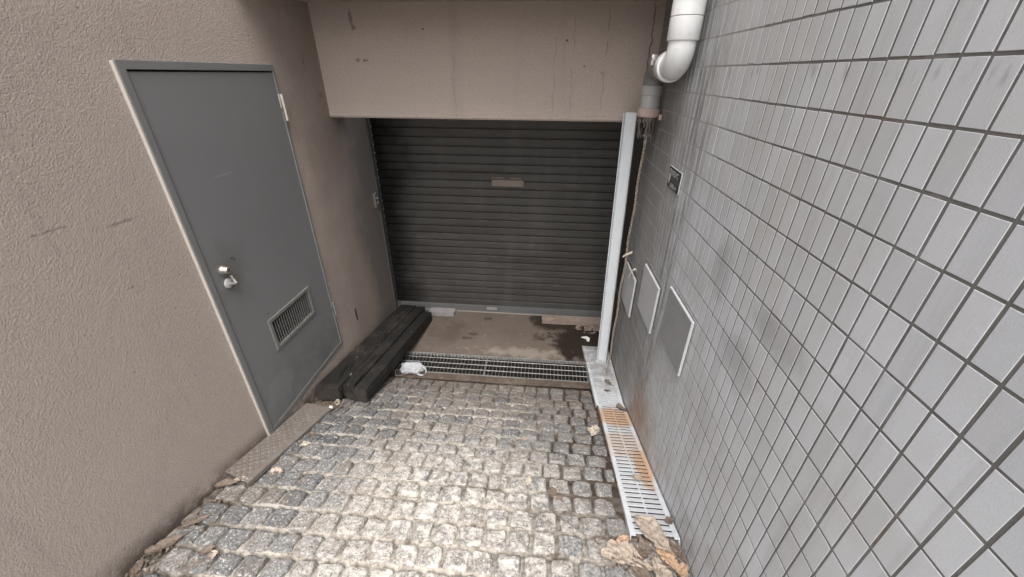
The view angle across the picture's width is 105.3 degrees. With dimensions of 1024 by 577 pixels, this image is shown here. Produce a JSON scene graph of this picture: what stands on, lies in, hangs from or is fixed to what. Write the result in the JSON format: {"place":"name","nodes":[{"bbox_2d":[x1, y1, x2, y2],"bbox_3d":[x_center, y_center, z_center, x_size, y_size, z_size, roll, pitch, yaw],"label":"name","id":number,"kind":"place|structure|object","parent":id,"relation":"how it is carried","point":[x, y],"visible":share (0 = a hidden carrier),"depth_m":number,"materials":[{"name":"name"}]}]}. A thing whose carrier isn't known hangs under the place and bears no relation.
{"place":"outdoors","nodes":[
{"label":"outdoors","id":0,"kind":"place"},
{"bbox_2d":[133,376,691,576],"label":"cobbled ramp","id":1,"kind":"structure","parent":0,"point":[234,539],"depth_m":1.85,"materials":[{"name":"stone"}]},
{"bbox_2d":[127,552,145,576],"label":"dry leaf","id":2,"kind":"object","parent":1,"relation":"on","point":[133,571],"visible":1,"depth_m":1.48,"materials":[{"name":"brown plant"}]},
{"bbox_2d":[142,528,194,556],"bbox_3d":[-1.385,1.021,1.577,0.054,0.034,0.164,19,34,31],"label":"dry leaf","id":3,"kind":"object","parent":1,"relation":"on","point":[162,544],"visible":1,"depth_m":1.57,"materials":[{"name":"beige plant"}]},
{"bbox_2d":[182,510,217,527],"bbox_3d":[-1.344,0.991,1.685,0.026,0.022,0.124,25,37,37],"label":"dry leaf","id":4,"kind":"object","parent":1,"relation":"on","point":[194,521],"visible":1,"depth_m":1.68,"materials":[{"name":"brown plant"}]},
{"bbox_2d":[198,541,218,555],"bbox_3d":[-1.206,1.038,1.556,0.032,0.018,0.070,26,38,38],"label":"dry leaf","id":5,"kind":"object","parent":1,"relation":"on","point":[208,549],"visible":1,"depth_m":1.55,"materials":[{"name":"beige plant"}]},
{"bbox_2d":[207,550,217,558],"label":"dry leaf","id":6,"kind":"object","parent":1,"relation":"on","point":[214,553],"visible":1,"depth_m":1.54,"materials":[{"name":"beige plant"}]},
{"bbox_2d":[214,478,241,487],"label":"dry leaf","id":7,"kind":"object","parent":1,"relation":"on","point":[225,482],"visible":1,"depth_m":1.87,"materials":[{"name":"brown plant"}]},
{"bbox_2d":[125,400,352,576],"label":"leaf litter","id":8,"kind":"object","parent":1,"relation":"on","point":[186,521],"visible":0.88,"depth_m":1.65,"materials":[{"name":"brown plant"}]},
{"bbox_2d":[225,403,330,487],"bbox_3d":[-1.286,0.847,2.210,0.190,0.218,0.707,3,29,4],"label":"tread plate","id":9,"kind":"object","parent":1,"relation":"on","point":[259,460],"visible":1,"depth_m":2.14,"materials":[{"name":"grey metal"}]},
{"bbox_2d":[234,476,252,480],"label":"dry leaf","id":10,"kind":"object","parent":9,"relation":"on","point":[236,479],"visible":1,"depth_m":1.87,"materials":[{"name":"beige plant"}]},
{"bbox_2d":[269,467,286,474],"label":"dry leaf","id":11,"kind":"object","parent":1,"relation":"on","point":[279,469],"visible":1,"depth_m":1.96,"materials":[{"name":"beige plant"}]},
{"bbox_2d":[299,441,310,446],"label":"dry leaf","id":12,"kind":"object","parent":1,"relation":"on","point":[304,443],"visible":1,"depth_m":2.16,"materials":[{"name":"beige plant"}]},
{"bbox_2d":[525,473,531,484],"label":"dry leaf","id":13,"kind":"object","parent":1,"relation":"on","point":[528,480],"visible":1,"depth_m":1.95,"materials":[{"name":"beige plant"}]},
{"bbox_2d":[548,487,567,505],"bbox_3d":[0.212,0.990,1.854,0.049,0.028,0.129,-13,31,-22],"label":"dry leaf","id":14,"kind":"object","parent":1,"relation":"on","point":[553,492],"visible":1,"depth_m":1.87,"materials":[{"name":"brown plant"}]},
{"bbox_2d":[587,425,599,435],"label":"dry leaf","id":15,"kind":"object","parent":1,"relation":"on","point":[592,430],"visible":1,"depth_m":2.42,"materials":[{"name":"beige plant"}]},
{"bbox_2d":[594,536,608,546],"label":"dry leaf","id":16,"kind":"object","parent":1,"relation":"on","point":[598,537],"visible":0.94,"depth_m":1.65,"materials":[{"name":"plant"}]},
{"bbox_2d":[600,547,633,563],"bbox_3d":[0.414,1.073,1.555,0.126,0.026,0.057,19,34,30],"label":"dry leaf","id":17,"kind":"object","parent":1,"relation":"on","point":[606,553],"visible":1,"depth_m":1.56,"materials":[{"name":"beige plant"}]},
{"bbox_2d":[616,534,629,544],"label":"dry leaf","id":18,"kind":"object","parent":1,"relation":"on","point":[623,537],"visible":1,"depth_m":1.65,"materials":[{"name":"plant"}]},
{"bbox_2d":[606,539,667,573],"bbox_3d":[0.494,1.073,1.555,0.247,0.044,0.088,19,34,30],"label":"dry leaf","id":19,"kind":"object","parent":1,"relation":"on","point":[625,549],"visible":1,"depth_m":1.58,"materials":[{"name":"beige plant"}]},
{"bbox_2d":[630,561,651,576],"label":"dry leaf","id":20,"kind":"object","parent":19,"relation":"on","point":[639,572],"visible":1,"depth_m":1.51,"materials":[{"name":"brown plant"}]},
{"bbox_2d":[598,404,679,544],"bbox_3d":[0.648,0.948,2.210,0.205,0.379,1.111,3,29,4],"label":"drain grate","id":21,"kind":"object","parent":1,"relation":"on","point":[629,521],"visible":0.96,"depth_m":2.04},
{"bbox_2d":[616,403,627,411],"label":"dry leaf","id":22,"kind":"object","parent":21,"relation":"on","point":[619,406],"visible":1,"depth_m":2.73,"materials":[{"name":"brown plant"}]},
{"bbox_2d":[633,474,641,480],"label":"dry leaf","id":23,"kind":"object","parent":21,"relation":"on","point":[637,477],"visible":1,"depth_m":2.00,"materials":[{"name":"beige plant"}]},
{"bbox_2d":[605,534,686,571],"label":"leaf crumbs","id":24,"kind":"object","parent":21,"relation":"on","point":[671,544],"visible":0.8,"depth_m":1.60,"materials":[{"name":"brown plant"}]},
{"bbox_2d":[672,548,684,557],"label":"dry leaf","id":25,"kind":"object","parent":24,"relation":"on","point":[674,550],"visible":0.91,"depth_m":1.59,"materials":[{"name":"brown plant"}]},
{"bbox_2d":[635,515,685,564],"bbox_3d":[0.608,1.040,1.625,0.097,0.059,0.254,-9,30,-17],"label":"dry leaf","id":26,"kind":"object","parent":21,"relation":"on","point":[650,528],"visible":1,"depth_m":1.66,"materials":[{"name":"beige plant"}]},
{"bbox_2d":[654,542,683,575],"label":"dry leaf","id":27,"kind":"object","parent":26,"relation":"on","point":[669,558],"visible":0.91,"depth_m":1.55,"materials":[{"name":"plant"}]},
{"bbox_2d":[665,516,673,524],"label":"dry leaf","id":28,"kind":"object","parent":21,"relation":"on","point":[669,520],"visible":1,"depth_m":1.73,"materials":[{"name":"brown plant"}]},
{"bbox_2d":[633,537,653,559],"bbox_3d":[0.550,1.056,1.608,0.158,0.034,0.070,-22,36,-34],"label":"dry leaf","id":29,"kind":"object","parent":1,"relation":"on","point":[642,543],"visible":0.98,"depth_m":1.60,"materials":[{"name":"brown plant"}]},
{"bbox_2d":[646,548,672,576],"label":"dry leaf","id":30,"kind":"object","parent":1,"relation":"on","point":[657,563],"visible":0.99,"depth_m":1.52,"materials":[{"name":"beige plant"}]},
{"bbox_2d":[674,557,687,576],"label":"dry leaf","id":31,"kind":"object","parent":1,"relation":"on","point":[684,569],"visible":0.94,"depth_m":1.52,"materials":[{"name":"plant"}]},
{"bbox_2d":[388,303,615,389],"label":"garage floor","id":32,"kind":"structure","parent":0,"point":[520,336],"depth_m":3.64,"materials":[{"name":"concrete"}]},
{"bbox_2d":[315,305,415,400],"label":"timber beam","id":33,"kind":"structure","parent":32,"relation":"on","point":[329,386],"depth_m":3.00,"materials":[{"name":"black wood"}]},
{"bbox_2d":[342,306,424,398],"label":"timber beam","id":34,"kind":"structure","parent":32,"relation":"on","point":[357,376],"depth_m":3.06,"materials":[{"name":"black wood"}]},
{"bbox_2d":[353,311,431,401],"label":"timber beam","id":35,"kind":"structure","parent":32,"relation":"on","point":[370,383],"depth_m":3.04,"materials":[{"name":"black wood"}]},
{"bbox_2d":[429,307,455,316],"bbox_3d":[-0.721,0.243,4.042,0.267,0.056,0.098,3,29,4],"label":"concrete block","id":36,"kind":"object","parent":32,"relation":"on","point":[437,311],"depth_m":4.01,"materials":[{"name":"grey concrete"}]},
{"bbox_2d":[396,354,584,380],"bbox_3d":[-0.229,0.835,3.430,1.725,0.398,0.260,3,29,4],"label":"gully bed","id":37,"kind":"object","parent":32,"relation":"in","point":[542,375],"visible":0.13,"depth_m":3.50,"materials":[{"name":"grey metal"}]},
{"bbox_2d":[393,351,487,375],"bbox_3d":[-0.657,0.648,3.370,0.864,0.034,0.252,3,29,4],"label":"gully grate","id":38,"kind":"object","parent":37,"relation":"on","point":[445,355],"visible":0.64,"depth_m":3.39,"materials":[{"name":"grey metal"}]},
{"bbox_2d":[395,362,426,375],"bbox_3d":[-0.836,0.655,3.236,0.264,0.080,0.141,-2,29,-5],"label":"plastic bag","id":39,"kind":"object","parent":38,"relation":"on","point":[416,368],"visible":1,"depth_m":3.21,"materials":[{"name":"white plastic"}]},
{"bbox_2d":[484,356,587,382],"bbox_3d":[0.204,0.689,3.307,0.855,0.034,0.252,3,29,4],"label":"gully grate","id":40,"kind":"object","parent":37,"relation":"on","point":[543,361],"visible":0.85,"depth_m":3.32,"materials":[{"name":"grey metal"}]},
{"bbox_2d":[542,315,600,325],"bbox_3d":[0.601,0.326,3.915,0.608,0.054,0.098,3,29,4],"label":"concrete block","id":41,"kind":"object","parent":32,"relation":"on","point":[571,320],"depth_m":3.89,"materials":[{"name":"beige concrete"}]},
{"bbox_2d":[575,324,599,333],"bbox_3d":[0.750,0.396,3.809,0.265,0.021,0.146,3,29,4],"label":"rubble","id":42,"kind":"object","parent":32,"relation":"on","point":[588,328],"visible":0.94,"depth_m":3.81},
{"bbox_2d":[582,346,623,406],"bbox_3d":[0.719,0.694,3.182,0.229,0.138,0.848,3,29,4],"label":"metal plate","id":43,"kind":"object","parent":32,"relation":"on","point":[606,396],"visible":0.84,"depth_m":3.09,"materials":[{"name":"silver metal"}]},
{"bbox_2d":[596,112,637,362],"bbox_3d":[0.751,-0.227,2.884,0.126,1.961,0.057,14,31,22],"label":"steel post","id":44,"kind":"object","parent":43,"relation":"on","point":[629,125],"visible":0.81,"depth_m":2.78,"materials":[{"name":"metal"}]},
{"bbox_2d":[584,367,607,394],"bbox_3d":[0.678,0.877,2.648,0.230,0.480,2.000,3,29,4],"label":"drain bed","id":45,"kind":"object","parent":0,"point":[589,390],"visible":0.04,"depth_m":3.21,"materials":[{"name":"concrete"}]},
{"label":"street","id":46,"kind":"structure","parent":0,"visible":0},
{"bbox_2d":[0,0,400,576],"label":"stucco wall","id":47,"kind":"structure","parent":46,"relation":"on","point":[132,428],"depth_m":1.39,"materials":[{"name":"beige paint"}]},
{"bbox_2d":[109,59,342,435],"bbox_3d":[-1.335,-0.181,2.159,0.109,1.850,0.888,3,29,4],"label":"steel door","id":48,"kind":"structure","parent":47,"relation":"attached to","point":[220,150],"depth_m":1.97,"materials":[{"name":"paint"}]},
{"bbox_2d":[128,72,339,426],"bbox_3d":[-1.350,-0.184,2.170,0.038,1.782,0.820,3,29,4],"label":"door leaf","id":49,"kind":"structure","parent":48,"relation":"in","point":[222,140],"depth_m":1.99,"materials":[{"name":"paint"}]},
{"bbox_2d":[372,192,378,207],"bbox_3d":[-1.202,-0.783,3.457,0.028,0.125,0.056,3,29,4],"label":"wall switch","id":50,"kind":"object","parent":47,"relation":"attached to","point":[375,199],"depth_m":3.44,"materials":[{"name":"paint"}]},
{"bbox_2d":[301,0,666,121],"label":"concrete lintel","id":51,"kind":"structure","parent":47,"relation":"attached to","point":[559,60],"depth_m":2.44,"materials":[{"name":"paint"}]},
{"bbox_2d":[365,118,621,317],"bbox_3d":[-0.141,-0.678,3.539,2.140,2.146,0.097,3,29,4],"label":"roller shutter","id":52,"kind":"object","parent":47,"relation":"attached to","point":[501,216],"visible":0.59,"depth_m":3.55,"materials":[{"name":"metal"}]},
{"bbox_2d":[609,122,645,345],"bbox_3d":[1.076,-0.666,3.199,0.285,3.100,0.788,3,29,4],"label":"painted jamb","id":53,"kind":"object","parent":46,"relation":"on","point":[637,151],"visible":0.11,"depth_m":3.06,"materials":[{"name":"paint"}]},
{"bbox_2d":[610,0,1023,576],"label":"tiled wall","id":54,"kind":"structure","parent":46,"relation":"on","point":[826,243],"depth_m":0.84,"materials":[{"name":"tile"}]},
{"bbox_2d":[621,262,635,317],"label":"wall panel","id":55,"kind":"structure","parent":54,"relation":"attached to","point":[628,290],"depth_m":2.75,"materials":[{"name":"grey metal"}]},
{"bbox_2d":[637,264,659,333],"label":"wall panel","id":56,"kind":"structure","parent":54,"relation":"attached to","point":[649,293],"depth_m":2.23,"materials":[{"name":"grey metal"}]},
{"bbox_2d":[637,0,706,140],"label":"drain pipe","id":57,"kind":"object","parent":54,"relation":"attached to","point":[672,63],"visible":1,"depth_m":1.68,"materials":[{"name":"white plastic"}]},
{"bbox_2d":[606,130,650,374],"bbox_3d":[0.783,-0.117,2.715,0.046,1.863,0.023,3,29,4],"label":"hanging chain","id":58,"kind":"object","parent":57,"relation":"hanging from","point":[640,165],"visible":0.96,"depth_m":2.62,"materials":[{"name":"grey metal"}]},
{"bbox_2d":[667,165,682,194],"bbox_3d":[0.805,-0.541,1.940,0.007,0.102,0.202,3,29,4],"label":"wall sign","id":59,"kind":"object","parent":54,"relation":"attached to","point":[675,175],"visible":1,"depth_m":1.92,"materials":[{"name":"grey metal"}]},
{"bbox_2d":[659,286,694,375],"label":"wall panel","id":60,"kind":"structure","parent":54,"relation":"attached to","point":[676,328],"depth_m":1.76,"materials":[{"name":"grey metal"}]}
]}

